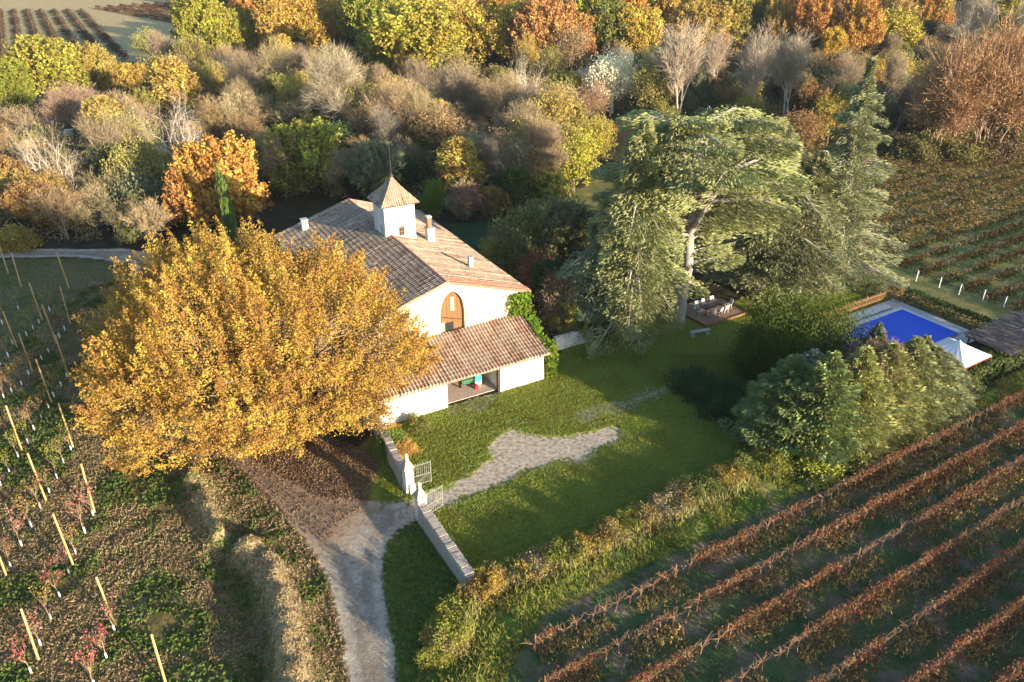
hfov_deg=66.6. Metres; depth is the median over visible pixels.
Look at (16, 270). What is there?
orchard post
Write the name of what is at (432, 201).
broadleaf tree
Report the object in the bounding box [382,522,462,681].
verge grass
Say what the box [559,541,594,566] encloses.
thicket bush
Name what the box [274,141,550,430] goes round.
farmhouse
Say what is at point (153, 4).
vine row
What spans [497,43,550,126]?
tree
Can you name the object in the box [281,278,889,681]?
lawn
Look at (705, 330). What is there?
stone bench
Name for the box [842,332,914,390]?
bare shrub
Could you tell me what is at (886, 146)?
bush
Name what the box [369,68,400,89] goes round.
woodland tree
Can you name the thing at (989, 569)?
vine row
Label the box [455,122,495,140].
scrub
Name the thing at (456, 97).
bare tree
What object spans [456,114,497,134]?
scrub
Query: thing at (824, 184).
cedar tree
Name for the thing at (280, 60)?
woodland tree
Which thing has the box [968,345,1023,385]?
hedge
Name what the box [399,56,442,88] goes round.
woodland tree
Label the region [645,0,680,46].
broadleaf tree
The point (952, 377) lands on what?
conifer
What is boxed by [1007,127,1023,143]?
scrub
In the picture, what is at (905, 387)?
conifer
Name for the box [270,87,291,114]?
broadleaf tree
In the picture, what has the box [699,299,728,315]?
garden table
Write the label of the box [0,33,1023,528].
forest floor
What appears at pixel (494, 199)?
scrub
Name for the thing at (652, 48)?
scrub
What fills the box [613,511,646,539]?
thicket bush
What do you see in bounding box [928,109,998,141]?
scrub
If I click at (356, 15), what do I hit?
broadleaf tree
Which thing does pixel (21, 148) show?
scrub
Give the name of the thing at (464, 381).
garden cart
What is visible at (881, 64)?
woodland tree
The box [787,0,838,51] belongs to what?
broadleaf tree
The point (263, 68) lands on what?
broadleaf tree
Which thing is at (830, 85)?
scrub
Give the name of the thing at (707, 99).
scrub
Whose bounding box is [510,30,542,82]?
woodland tree
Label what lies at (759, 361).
yew bush
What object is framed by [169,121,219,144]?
scrub
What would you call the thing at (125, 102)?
scrub
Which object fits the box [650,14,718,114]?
poplar tree
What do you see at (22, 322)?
orchard sapling
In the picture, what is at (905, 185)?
vine row
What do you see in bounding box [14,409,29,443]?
orchard sapling
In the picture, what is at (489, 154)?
woodland tree
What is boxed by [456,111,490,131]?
scrub
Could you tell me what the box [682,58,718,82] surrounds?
scrub
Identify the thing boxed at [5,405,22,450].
orchard post
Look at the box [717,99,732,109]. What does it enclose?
scrub
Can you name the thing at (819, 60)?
scrub
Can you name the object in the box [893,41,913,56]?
scrub
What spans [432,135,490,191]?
woodland tree
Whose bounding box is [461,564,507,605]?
thicket bush
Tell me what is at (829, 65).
scrub
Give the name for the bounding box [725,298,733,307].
garden chair
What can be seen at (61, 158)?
scrub
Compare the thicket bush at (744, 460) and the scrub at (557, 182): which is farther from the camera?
the scrub at (557, 182)
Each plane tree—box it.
[894,27,1023,155]
[954,2,1023,155]
[1000,28,1023,138]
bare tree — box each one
[34,80,105,143]
[297,39,372,120]
[365,105,402,146]
[443,78,489,124]
[639,51,661,108]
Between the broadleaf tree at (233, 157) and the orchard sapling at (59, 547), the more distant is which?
the broadleaf tree at (233, 157)
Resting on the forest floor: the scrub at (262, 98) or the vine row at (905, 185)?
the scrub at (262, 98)
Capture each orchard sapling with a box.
[0,319,12,344]
[0,330,9,357]
[0,363,12,392]
[0,443,9,471]
[0,529,12,566]
[3,427,18,456]
[5,507,24,546]
[7,283,18,309]
[8,359,22,384]
[8,632,31,672]
[11,483,36,527]
[13,307,30,335]
[13,350,31,374]
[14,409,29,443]
[17,401,34,429]
[20,307,33,328]
[20,470,43,508]
[22,604,45,645]
[28,300,41,322]
[28,390,41,417]
[28,579,54,619]
[29,333,42,358]
[30,379,49,408]
[30,466,49,492]
[36,288,52,310]
[36,325,48,351]
[37,441,59,478]
[39,371,55,396]
[40,557,64,596]
[46,311,59,337]
[47,360,61,386]
[47,432,63,462]
[50,302,64,330]
[52,544,69,573]
[56,355,67,376]
[56,418,72,449]
[57,521,78,553]
[64,493,86,533]
[67,645,97,681]
[70,483,95,515]
[82,621,109,659]
[99,589,120,630]
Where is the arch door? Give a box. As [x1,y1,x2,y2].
[440,291,462,332]
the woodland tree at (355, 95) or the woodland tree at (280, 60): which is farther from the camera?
the woodland tree at (280, 60)
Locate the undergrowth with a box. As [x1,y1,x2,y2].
[0,33,976,350]
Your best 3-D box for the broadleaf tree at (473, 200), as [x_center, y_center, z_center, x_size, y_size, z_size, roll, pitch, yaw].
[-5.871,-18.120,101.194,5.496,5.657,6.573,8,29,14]
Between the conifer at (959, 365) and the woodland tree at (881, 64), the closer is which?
the conifer at (959, 365)
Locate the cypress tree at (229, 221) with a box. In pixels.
[211,155,241,249]
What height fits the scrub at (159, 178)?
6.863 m
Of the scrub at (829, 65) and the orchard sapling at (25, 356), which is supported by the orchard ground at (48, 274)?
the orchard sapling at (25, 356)
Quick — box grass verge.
[418,369,1023,681]
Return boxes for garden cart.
[458,377,472,387]
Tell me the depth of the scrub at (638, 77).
162.02 m
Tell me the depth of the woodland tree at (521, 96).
129.18 m
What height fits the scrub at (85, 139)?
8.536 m
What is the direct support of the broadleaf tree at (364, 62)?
on the forest floor
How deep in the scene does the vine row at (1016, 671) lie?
39.88 m
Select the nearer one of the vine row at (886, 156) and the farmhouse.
the farmhouse
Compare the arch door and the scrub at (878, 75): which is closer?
the arch door
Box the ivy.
[499,291,561,378]
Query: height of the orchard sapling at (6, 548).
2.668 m
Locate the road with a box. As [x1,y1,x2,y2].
[0,249,414,681]
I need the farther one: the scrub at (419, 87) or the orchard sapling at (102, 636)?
the scrub at (419, 87)
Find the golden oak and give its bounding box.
[69,215,443,477]
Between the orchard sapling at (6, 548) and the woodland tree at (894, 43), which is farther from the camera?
the woodland tree at (894, 43)
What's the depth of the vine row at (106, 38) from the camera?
257.91 m
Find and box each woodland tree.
[72,102,151,174]
[78,94,131,138]
[93,106,171,153]
[99,134,166,190]
[126,102,149,128]
[144,28,168,56]
[144,55,202,122]
[171,32,215,69]
[194,59,226,97]
[209,42,238,63]
[217,73,253,107]
[221,45,263,89]
[235,53,257,75]
[255,34,299,79]
[267,33,298,71]
[274,65,313,110]
[282,41,310,79]
[293,70,317,93]
[300,47,318,71]
[309,88,337,123]
[311,42,350,82]
[329,43,362,67]
[336,73,377,124]
[344,100,381,140]
[352,65,368,85]
[360,70,434,131]
[368,73,410,113]
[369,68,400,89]
[371,61,391,99]
[391,51,413,81]
[396,82,450,131]
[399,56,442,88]
[419,56,487,110]
[426,98,452,124]
[428,103,457,138]
[429,44,486,93]
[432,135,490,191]
[454,130,473,145]
[467,76,493,122]
[475,68,522,126]
[476,136,502,187]
[479,124,521,162]
[481,63,510,81]
[490,96,546,139]
[507,77,561,117]
[507,113,548,149]
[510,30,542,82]
[513,114,574,190]
[521,80,581,133]
[525,116,590,180]
[532,42,567,79]
[543,76,583,114]
[553,24,591,70]
[611,42,634,71]
[627,49,685,110]
[636,44,655,55]
[830,77,859,108]
[832,51,867,88]
[833,44,854,68]
[834,49,853,75]
[848,81,897,135]
[858,56,888,71]
[882,31,903,62]
[883,47,918,76]
[883,50,910,98]
[893,77,921,133]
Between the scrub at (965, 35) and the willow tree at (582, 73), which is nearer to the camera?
the willow tree at (582, 73)
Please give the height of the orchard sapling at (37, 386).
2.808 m
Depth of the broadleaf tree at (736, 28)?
222.72 m
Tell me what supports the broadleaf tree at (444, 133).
on the forest floor
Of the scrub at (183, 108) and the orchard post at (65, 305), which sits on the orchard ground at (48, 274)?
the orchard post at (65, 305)
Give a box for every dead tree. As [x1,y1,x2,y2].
[3,110,94,194]
[130,71,208,162]
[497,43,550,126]
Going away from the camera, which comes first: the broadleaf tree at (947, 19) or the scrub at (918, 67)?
the scrub at (918, 67)
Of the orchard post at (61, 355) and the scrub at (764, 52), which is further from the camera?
the scrub at (764, 52)
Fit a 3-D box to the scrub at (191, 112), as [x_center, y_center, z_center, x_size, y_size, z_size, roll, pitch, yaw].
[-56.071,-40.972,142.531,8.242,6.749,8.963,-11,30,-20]
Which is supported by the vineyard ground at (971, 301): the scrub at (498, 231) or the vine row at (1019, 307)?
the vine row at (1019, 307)
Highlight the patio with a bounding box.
[686,296,744,324]
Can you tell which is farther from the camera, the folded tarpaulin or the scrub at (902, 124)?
the scrub at (902, 124)
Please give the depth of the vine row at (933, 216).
104.15 m
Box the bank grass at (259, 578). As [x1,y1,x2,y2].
[182,466,311,678]
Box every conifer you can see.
[717,353,849,482]
[740,350,881,490]
[770,348,824,373]
[830,344,906,476]
[849,322,887,352]
[870,341,942,452]
[894,334,964,444]
[923,335,935,346]
[929,344,979,423]
[948,352,982,398]
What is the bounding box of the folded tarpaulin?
[840,304,891,324]
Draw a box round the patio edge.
[685,312,746,327]
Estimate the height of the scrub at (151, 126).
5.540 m
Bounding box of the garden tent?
[934,337,991,372]
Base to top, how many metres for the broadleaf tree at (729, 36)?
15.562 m
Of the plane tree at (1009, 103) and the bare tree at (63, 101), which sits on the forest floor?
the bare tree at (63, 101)
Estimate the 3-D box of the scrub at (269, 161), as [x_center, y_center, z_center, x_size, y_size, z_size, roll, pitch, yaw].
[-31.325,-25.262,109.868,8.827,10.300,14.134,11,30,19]
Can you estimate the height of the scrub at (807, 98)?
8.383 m
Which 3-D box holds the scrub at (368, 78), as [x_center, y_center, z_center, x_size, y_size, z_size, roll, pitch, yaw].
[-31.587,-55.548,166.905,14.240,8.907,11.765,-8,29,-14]
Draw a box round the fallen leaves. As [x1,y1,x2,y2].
[161,411,380,541]
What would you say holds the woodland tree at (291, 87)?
on the forest floor
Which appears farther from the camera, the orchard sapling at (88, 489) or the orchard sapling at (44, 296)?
the orchard sapling at (44, 296)
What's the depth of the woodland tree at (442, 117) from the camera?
122.38 m
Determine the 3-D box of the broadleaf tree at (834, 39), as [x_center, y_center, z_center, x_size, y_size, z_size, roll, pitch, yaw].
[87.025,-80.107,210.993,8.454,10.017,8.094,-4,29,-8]
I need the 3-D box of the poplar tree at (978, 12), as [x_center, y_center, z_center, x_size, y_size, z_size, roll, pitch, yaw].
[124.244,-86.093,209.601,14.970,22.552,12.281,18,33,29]
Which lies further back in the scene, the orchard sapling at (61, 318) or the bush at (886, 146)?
the bush at (886, 146)
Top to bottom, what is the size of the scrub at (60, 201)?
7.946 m
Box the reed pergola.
[963,310,1023,373]
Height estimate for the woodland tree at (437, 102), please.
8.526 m
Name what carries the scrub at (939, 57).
on the forest floor
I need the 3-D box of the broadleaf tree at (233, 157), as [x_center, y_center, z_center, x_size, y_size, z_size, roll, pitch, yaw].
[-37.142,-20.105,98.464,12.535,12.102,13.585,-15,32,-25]
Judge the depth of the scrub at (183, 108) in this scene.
147.46 m
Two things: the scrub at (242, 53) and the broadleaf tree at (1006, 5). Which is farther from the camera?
the broadleaf tree at (1006, 5)
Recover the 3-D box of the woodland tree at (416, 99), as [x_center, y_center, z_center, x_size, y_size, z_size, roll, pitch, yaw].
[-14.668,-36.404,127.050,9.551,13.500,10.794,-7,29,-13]
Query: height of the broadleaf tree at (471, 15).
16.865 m
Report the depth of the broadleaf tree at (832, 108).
131.30 m
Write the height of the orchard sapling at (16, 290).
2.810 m
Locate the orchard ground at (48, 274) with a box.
[0,258,349,681]
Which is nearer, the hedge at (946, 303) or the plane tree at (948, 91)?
the hedge at (946, 303)
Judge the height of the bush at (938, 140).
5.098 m
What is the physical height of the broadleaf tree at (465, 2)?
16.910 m
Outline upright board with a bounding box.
[474,375,481,384]
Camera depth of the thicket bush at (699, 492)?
52.70 m
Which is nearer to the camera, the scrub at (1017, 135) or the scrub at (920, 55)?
the scrub at (1017, 135)
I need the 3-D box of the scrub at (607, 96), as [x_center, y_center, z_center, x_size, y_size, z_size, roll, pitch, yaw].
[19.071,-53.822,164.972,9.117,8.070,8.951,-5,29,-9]
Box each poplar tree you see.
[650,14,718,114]
[701,24,734,77]
[730,18,783,102]
[763,26,820,116]
[949,0,1002,45]
[1008,0,1023,36]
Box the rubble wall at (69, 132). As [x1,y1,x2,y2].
[39,129,73,135]
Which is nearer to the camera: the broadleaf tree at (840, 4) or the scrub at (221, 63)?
the scrub at (221, 63)
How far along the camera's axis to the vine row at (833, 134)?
140.45 m
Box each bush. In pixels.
[0,221,48,254]
[371,428,406,458]
[395,434,422,458]
[404,412,433,438]
[413,637,459,672]
[416,624,472,662]
[419,601,477,667]
[423,595,482,635]
[430,589,480,620]
[455,578,486,612]
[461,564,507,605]
[475,560,516,593]
[489,556,537,592]
[510,551,550,584]
[515,550,559,583]
[516,539,565,574]
[540,532,591,572]
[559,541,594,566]
[569,531,601,560]
[586,527,620,555]
[592,515,627,546]
[612,505,647,532]
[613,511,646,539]
[626,500,667,529]
[640,504,668,525]
[647,485,700,524]
[659,494,697,516]
[660,478,704,510]
[663,360,723,403]
[671,473,715,510]
[683,372,745,418]
[693,468,734,493]
[693,474,728,500]
[695,382,752,429]
[708,461,749,489]
[716,255,889,388]
[724,467,760,493]
[725,450,760,475]
[726,320,808,382]
[730,411,757,442]
[741,445,783,480]
[749,434,854,490]
[750,449,778,468]
[752,440,797,483]
[821,435,869,466]
[874,129,913,153]
[885,132,943,166]
[930,130,952,153]
[936,130,1002,164]
[942,386,970,424]
[964,131,1023,165]
[964,368,988,408]
[1011,141,1023,160]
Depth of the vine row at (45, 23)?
286.56 m
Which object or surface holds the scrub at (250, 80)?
on the forest floor
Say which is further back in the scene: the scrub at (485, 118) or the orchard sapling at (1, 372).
the scrub at (485, 118)
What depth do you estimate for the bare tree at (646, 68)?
159.25 m
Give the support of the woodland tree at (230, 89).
on the forest floor
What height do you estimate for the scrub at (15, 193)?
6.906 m
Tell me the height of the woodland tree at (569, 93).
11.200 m
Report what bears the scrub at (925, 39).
on the forest floor
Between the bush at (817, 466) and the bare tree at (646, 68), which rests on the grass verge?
the bush at (817, 466)
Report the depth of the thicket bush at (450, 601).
43.81 m
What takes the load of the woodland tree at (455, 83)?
on the forest floor
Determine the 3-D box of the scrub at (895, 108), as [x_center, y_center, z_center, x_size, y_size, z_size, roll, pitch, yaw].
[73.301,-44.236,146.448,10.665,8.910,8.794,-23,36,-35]
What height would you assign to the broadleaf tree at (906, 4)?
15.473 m
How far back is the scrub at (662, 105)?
147.92 m
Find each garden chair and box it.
[695,307,701,315]
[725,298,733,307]
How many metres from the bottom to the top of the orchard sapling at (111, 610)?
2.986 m
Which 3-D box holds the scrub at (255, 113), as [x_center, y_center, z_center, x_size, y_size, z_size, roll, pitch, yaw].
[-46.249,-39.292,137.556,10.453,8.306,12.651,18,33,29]
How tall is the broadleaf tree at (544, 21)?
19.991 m
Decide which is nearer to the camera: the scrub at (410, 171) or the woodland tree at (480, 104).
the scrub at (410, 171)
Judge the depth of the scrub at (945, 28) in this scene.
238.00 m
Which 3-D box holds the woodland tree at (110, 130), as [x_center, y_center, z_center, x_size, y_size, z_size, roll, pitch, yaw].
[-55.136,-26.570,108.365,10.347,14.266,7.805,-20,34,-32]
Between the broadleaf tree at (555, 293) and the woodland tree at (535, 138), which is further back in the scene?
the woodland tree at (535, 138)
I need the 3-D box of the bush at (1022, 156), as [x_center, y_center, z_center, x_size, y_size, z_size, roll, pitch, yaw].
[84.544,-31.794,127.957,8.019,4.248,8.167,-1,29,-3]
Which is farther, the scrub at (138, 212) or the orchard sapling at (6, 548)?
the scrub at (138, 212)
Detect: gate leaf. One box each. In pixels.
[414,462,431,484]
[427,485,442,511]
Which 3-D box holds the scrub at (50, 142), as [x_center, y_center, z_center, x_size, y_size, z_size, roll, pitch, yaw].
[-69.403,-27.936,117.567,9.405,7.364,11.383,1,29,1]
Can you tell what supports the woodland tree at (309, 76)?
on the forest floor
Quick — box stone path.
[407,385,671,519]
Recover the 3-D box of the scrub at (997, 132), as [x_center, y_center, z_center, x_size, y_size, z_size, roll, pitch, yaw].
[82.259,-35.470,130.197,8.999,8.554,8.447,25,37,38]
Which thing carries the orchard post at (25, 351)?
on the orchard ground at (48, 274)
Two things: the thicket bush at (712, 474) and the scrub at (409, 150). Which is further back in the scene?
the scrub at (409, 150)
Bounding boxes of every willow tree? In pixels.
[572,63,598,92]
[582,44,640,113]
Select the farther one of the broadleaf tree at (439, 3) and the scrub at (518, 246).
the broadleaf tree at (439, 3)
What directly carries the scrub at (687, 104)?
on the forest floor
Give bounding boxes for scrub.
[0,100,45,135]
[0,111,49,136]
[0,122,21,157]
[0,129,26,139]
[0,154,28,213]
[0,165,37,195]
[0,177,54,229]
[1,134,59,161]
[7,133,85,162]
[12,118,64,151]
[22,182,85,239]
[24,123,66,136]
[27,146,77,179]
[29,166,75,190]
[30,184,99,230]
[45,156,95,195]
[56,182,118,228]
[59,133,88,148]
[65,139,87,159]
[72,161,131,200]
[75,117,105,145]
[75,149,95,174]
[77,171,111,201]
[84,139,145,180]
[88,198,134,240]
[97,164,166,223]
[104,92,150,108]
[106,88,164,122]
[106,186,168,244]
[117,194,172,245]
[125,143,178,188]
[128,85,167,124]
[136,49,174,86]
[137,180,184,225]
[146,117,161,132]
[151,159,171,187]
[152,121,179,145]
[157,126,185,160]
[158,34,189,59]
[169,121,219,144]
[172,77,219,110]
[175,100,195,124]
[176,49,200,71]
[184,101,226,133]
[189,62,224,100]
[189,87,268,130]
[191,92,258,140]
[194,56,215,73]
[202,53,240,84]
[205,46,235,56]
[211,74,275,99]
[220,112,264,138]
[222,54,294,84]
[224,93,279,135]
[230,133,248,143]
[232,50,255,60]
[242,137,264,166]
[244,88,281,132]
[249,131,270,140]
[250,162,293,197]
[252,129,326,196]
[256,72,284,101]
[257,90,278,123]
[264,101,308,126]
[271,92,330,124]
[293,84,343,123]
[295,112,326,126]
[297,43,315,53]
[315,142,355,195]
[319,99,352,124]
[323,120,365,154]
[338,134,401,163]
[343,138,407,198]
[356,61,395,86]
[376,55,393,74]
[376,136,423,161]
[383,154,420,189]
[384,132,406,149]
[393,110,419,143]
[400,79,433,99]
[406,128,438,166]
[418,131,518,181]
[425,78,444,96]
[427,97,467,125]
[431,93,445,99]
[441,176,480,220]
[449,100,488,121]
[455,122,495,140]
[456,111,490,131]
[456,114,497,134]
[465,92,491,120]
[473,66,488,81]
[473,76,496,118]
[475,185,511,216]
[479,120,513,139]
[480,222,519,246]
[482,164,501,185]
[482,204,551,254]
[483,65,514,85]
[484,82,539,121]
[487,136,554,182]
[490,226,549,286]
[495,179,529,204]
[499,146,528,179]
[507,72,554,98]
[512,190,586,234]
[525,132,594,171]
[526,162,575,205]
[528,255,568,305]
[533,196,597,273]
[545,70,582,95]
[547,290,592,334]
[557,100,589,134]
[565,76,613,122]
[575,58,599,71]
[581,68,622,106]
[598,40,627,63]
[628,50,651,68]
[629,61,667,96]
[637,98,660,112]
[645,44,667,57]
[653,96,680,127]
[664,82,700,118]
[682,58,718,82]
[685,72,706,95]
[692,82,720,112]
[704,76,726,92]
[704,82,731,112]
[713,61,729,77]
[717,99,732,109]
[723,81,759,106]
[724,70,742,91]
[732,80,764,105]
[734,92,767,119]
[743,41,773,64]
[743,78,766,99]
[764,58,781,75]
[769,71,785,95]
[780,71,823,111]
[805,47,832,74]
[809,67,835,93]
[810,85,831,114]
[817,56,841,76]
[817,59,866,84]
[819,74,846,93]
[833,44,873,69]
[851,82,898,123]
[861,67,888,91]
[876,92,919,129]
[877,48,887,62]
[878,63,915,91]
[880,81,918,101]
[889,110,913,130]
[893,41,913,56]
[903,127,934,149]
[905,106,947,136]
[911,39,954,54]
[911,48,940,70]
[911,57,935,80]
[913,35,943,55]
[920,19,940,36]
[928,23,969,49]
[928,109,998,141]
[931,18,951,39]
[931,51,953,65]
[949,26,995,44]
[973,110,1021,139]
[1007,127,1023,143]
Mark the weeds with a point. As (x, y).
(88, 568)
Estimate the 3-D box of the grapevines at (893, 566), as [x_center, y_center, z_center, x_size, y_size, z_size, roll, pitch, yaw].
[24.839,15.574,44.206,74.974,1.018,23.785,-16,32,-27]
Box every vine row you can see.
[0,8,7,56]
[6,8,25,48]
[20,8,42,41]
[33,8,57,39]
[47,9,83,48]
[61,8,100,49]
[75,8,130,59]
[94,5,172,21]
[105,5,171,18]
[118,4,173,14]
[131,3,171,12]
[142,2,170,9]
[154,1,171,6]
[520,385,1023,668]
[538,417,1023,681]
[613,450,1023,681]
[684,155,1014,241]
[684,158,999,238]
[693,165,1023,264]
[695,159,1023,250]
[712,496,1023,681]
[782,148,964,189]
[791,136,974,182]
[800,131,920,160]
[800,134,973,170]
[802,128,909,155]
[803,121,890,145]
[803,124,903,147]
[807,535,1023,681]
[841,175,1023,234]
[851,195,1023,261]
[855,184,1023,248]
[860,151,961,185]
[879,209,1023,260]
[889,587,1023,681]
[896,219,1023,267]
[917,233,1023,277]
[939,246,1023,285]
[962,263,1023,292]
[984,279,1023,303]
[989,651,1023,681]
[1010,298,1023,311]
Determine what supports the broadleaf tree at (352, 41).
on the forest floor
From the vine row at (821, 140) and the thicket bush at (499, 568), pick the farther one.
the vine row at (821, 140)
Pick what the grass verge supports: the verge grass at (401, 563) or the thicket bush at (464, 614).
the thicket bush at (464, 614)
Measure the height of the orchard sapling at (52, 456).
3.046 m
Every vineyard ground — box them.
[507,395,1023,681]
[569,114,1023,328]
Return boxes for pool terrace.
[826,299,974,348]
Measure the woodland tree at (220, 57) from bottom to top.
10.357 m
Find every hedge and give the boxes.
[835,272,884,299]
[899,287,994,329]
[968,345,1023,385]
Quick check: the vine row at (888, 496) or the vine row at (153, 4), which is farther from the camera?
the vine row at (153, 4)
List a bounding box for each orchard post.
[0,247,8,273]
[0,557,6,576]
[2,311,17,347]
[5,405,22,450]
[11,253,21,286]
[18,333,32,371]
[20,608,39,660]
[27,453,46,501]
[29,283,42,319]
[35,359,51,402]
[42,305,56,343]
[52,513,73,565]
[55,335,68,376]
[56,252,69,287]
[58,403,73,447]
[60,287,70,323]
[80,463,95,513]
[95,576,116,625]
[150,634,166,681]
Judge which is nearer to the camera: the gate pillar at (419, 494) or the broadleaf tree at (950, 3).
the gate pillar at (419, 494)
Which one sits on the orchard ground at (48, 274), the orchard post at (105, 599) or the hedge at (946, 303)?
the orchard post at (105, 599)
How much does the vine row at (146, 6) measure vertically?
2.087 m
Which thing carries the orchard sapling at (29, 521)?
on the orchard ground at (48, 274)
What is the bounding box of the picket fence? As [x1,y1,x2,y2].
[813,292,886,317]
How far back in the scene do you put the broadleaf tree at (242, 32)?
216.49 m
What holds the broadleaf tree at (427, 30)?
on the forest floor
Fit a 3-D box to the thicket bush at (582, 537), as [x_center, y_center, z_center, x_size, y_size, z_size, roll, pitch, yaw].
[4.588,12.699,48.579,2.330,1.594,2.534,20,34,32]
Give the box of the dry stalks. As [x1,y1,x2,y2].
[442,457,792,654]
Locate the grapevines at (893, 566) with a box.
[453,391,1023,681]
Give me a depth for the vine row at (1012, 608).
42.01 m
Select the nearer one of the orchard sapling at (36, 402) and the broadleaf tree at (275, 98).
the orchard sapling at (36, 402)
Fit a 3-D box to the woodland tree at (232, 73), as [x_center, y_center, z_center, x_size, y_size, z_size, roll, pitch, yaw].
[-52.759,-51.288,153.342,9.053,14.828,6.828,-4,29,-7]
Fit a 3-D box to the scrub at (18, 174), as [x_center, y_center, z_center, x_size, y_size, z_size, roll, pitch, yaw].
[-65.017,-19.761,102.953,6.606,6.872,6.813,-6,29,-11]
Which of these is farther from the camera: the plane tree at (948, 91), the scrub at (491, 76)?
the scrub at (491, 76)
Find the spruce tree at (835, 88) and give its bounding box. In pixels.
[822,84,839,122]
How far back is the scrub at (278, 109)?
140.56 m
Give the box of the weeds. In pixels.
[0,281,334,681]
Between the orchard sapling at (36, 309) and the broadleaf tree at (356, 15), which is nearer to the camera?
the orchard sapling at (36, 309)
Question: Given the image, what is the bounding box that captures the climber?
[886,286,904,301]
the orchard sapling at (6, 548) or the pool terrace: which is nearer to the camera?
the orchard sapling at (6, 548)
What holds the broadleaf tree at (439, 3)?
on the forest floor
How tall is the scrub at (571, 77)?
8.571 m
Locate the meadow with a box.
[447,219,557,255]
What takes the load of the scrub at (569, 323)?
on the forest floor
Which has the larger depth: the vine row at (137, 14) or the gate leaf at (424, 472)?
the vine row at (137, 14)
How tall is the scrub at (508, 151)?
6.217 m
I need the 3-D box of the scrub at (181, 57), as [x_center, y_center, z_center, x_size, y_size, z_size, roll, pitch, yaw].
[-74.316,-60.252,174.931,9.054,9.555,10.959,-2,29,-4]
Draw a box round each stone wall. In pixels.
[372,416,402,486]
[417,503,474,586]
[553,327,592,349]
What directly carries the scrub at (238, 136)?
on the forest floor
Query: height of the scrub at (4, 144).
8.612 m
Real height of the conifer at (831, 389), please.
8.662 m
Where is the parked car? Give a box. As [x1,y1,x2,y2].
[39,119,60,128]
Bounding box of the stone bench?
[689,328,710,336]
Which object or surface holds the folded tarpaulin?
on the pool terrace
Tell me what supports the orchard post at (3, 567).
on the orchard ground at (48, 274)
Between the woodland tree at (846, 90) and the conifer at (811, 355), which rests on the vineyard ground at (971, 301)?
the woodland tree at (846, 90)
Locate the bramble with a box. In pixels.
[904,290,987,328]
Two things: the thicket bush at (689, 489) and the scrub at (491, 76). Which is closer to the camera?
the thicket bush at (689, 489)
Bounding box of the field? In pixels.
[0,0,229,65]
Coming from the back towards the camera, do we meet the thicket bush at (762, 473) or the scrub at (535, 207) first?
the scrub at (535, 207)
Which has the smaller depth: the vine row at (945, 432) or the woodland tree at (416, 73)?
the vine row at (945, 432)
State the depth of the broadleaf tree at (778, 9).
219.67 m
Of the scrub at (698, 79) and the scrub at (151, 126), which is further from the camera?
the scrub at (698, 79)
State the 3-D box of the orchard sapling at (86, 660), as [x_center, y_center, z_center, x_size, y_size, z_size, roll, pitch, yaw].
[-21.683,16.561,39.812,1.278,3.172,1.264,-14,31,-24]
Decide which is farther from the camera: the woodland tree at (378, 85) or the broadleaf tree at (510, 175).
the woodland tree at (378, 85)
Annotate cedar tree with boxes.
[555,208,647,341]
[569,118,710,358]
[589,102,811,325]
[693,123,851,313]
[757,150,852,304]
[771,55,909,304]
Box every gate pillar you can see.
[400,454,415,494]
[412,482,427,521]
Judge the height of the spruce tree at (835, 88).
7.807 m
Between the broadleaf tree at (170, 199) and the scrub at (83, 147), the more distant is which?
the scrub at (83, 147)
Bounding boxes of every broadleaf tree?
[0,32,96,107]
[0,56,36,120]
[74,40,122,94]
[110,61,149,91]
[128,25,165,58]
[161,160,206,231]
[167,129,273,230]
[168,0,244,56]
[226,0,258,15]
[226,7,260,55]
[228,6,261,54]
[250,0,304,49]
[255,59,280,78]
[258,116,345,196]
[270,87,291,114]
[286,0,329,48]
[286,29,302,49]
[308,0,350,45]
[308,0,351,53]
[334,0,397,39]
[343,29,357,45]
[354,19,375,69]
[356,0,470,75]
[398,0,441,5]
[406,104,473,153]
[419,177,446,221]
[426,0,467,53]
[442,0,472,12]
[447,179,486,220]
[456,131,486,144]
[457,0,512,66]
[464,6,508,62]
[475,0,513,10]
[476,233,509,264]
[492,0,552,68]
[496,165,530,208]
[503,0,577,71]
[515,248,556,289]
[533,262,592,330]
[550,9,600,65]
[551,126,604,191]
[563,0,613,60]
[580,111,618,167]
[584,0,634,62]
[613,0,653,53]
[615,2,666,53]
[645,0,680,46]
[661,0,733,51]
[673,0,731,49]
[683,0,717,6]
[711,0,763,52]
[734,0,765,49]
[756,0,786,49]
[761,0,804,52]
[783,108,829,149]
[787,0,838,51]
[810,92,853,144]
[815,0,844,50]
[819,25,850,60]
[831,0,885,56]
[872,5,927,49]
[877,0,922,47]
[913,0,955,22]
[915,0,956,34]
[951,1,965,26]
[956,0,997,24]
[983,10,1022,34]
[992,0,1023,14]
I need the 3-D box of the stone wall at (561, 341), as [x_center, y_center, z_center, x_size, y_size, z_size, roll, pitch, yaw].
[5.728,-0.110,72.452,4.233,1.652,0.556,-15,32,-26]
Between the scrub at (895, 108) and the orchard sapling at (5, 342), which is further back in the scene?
the scrub at (895, 108)
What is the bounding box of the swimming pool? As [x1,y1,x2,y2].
[822,307,964,351]

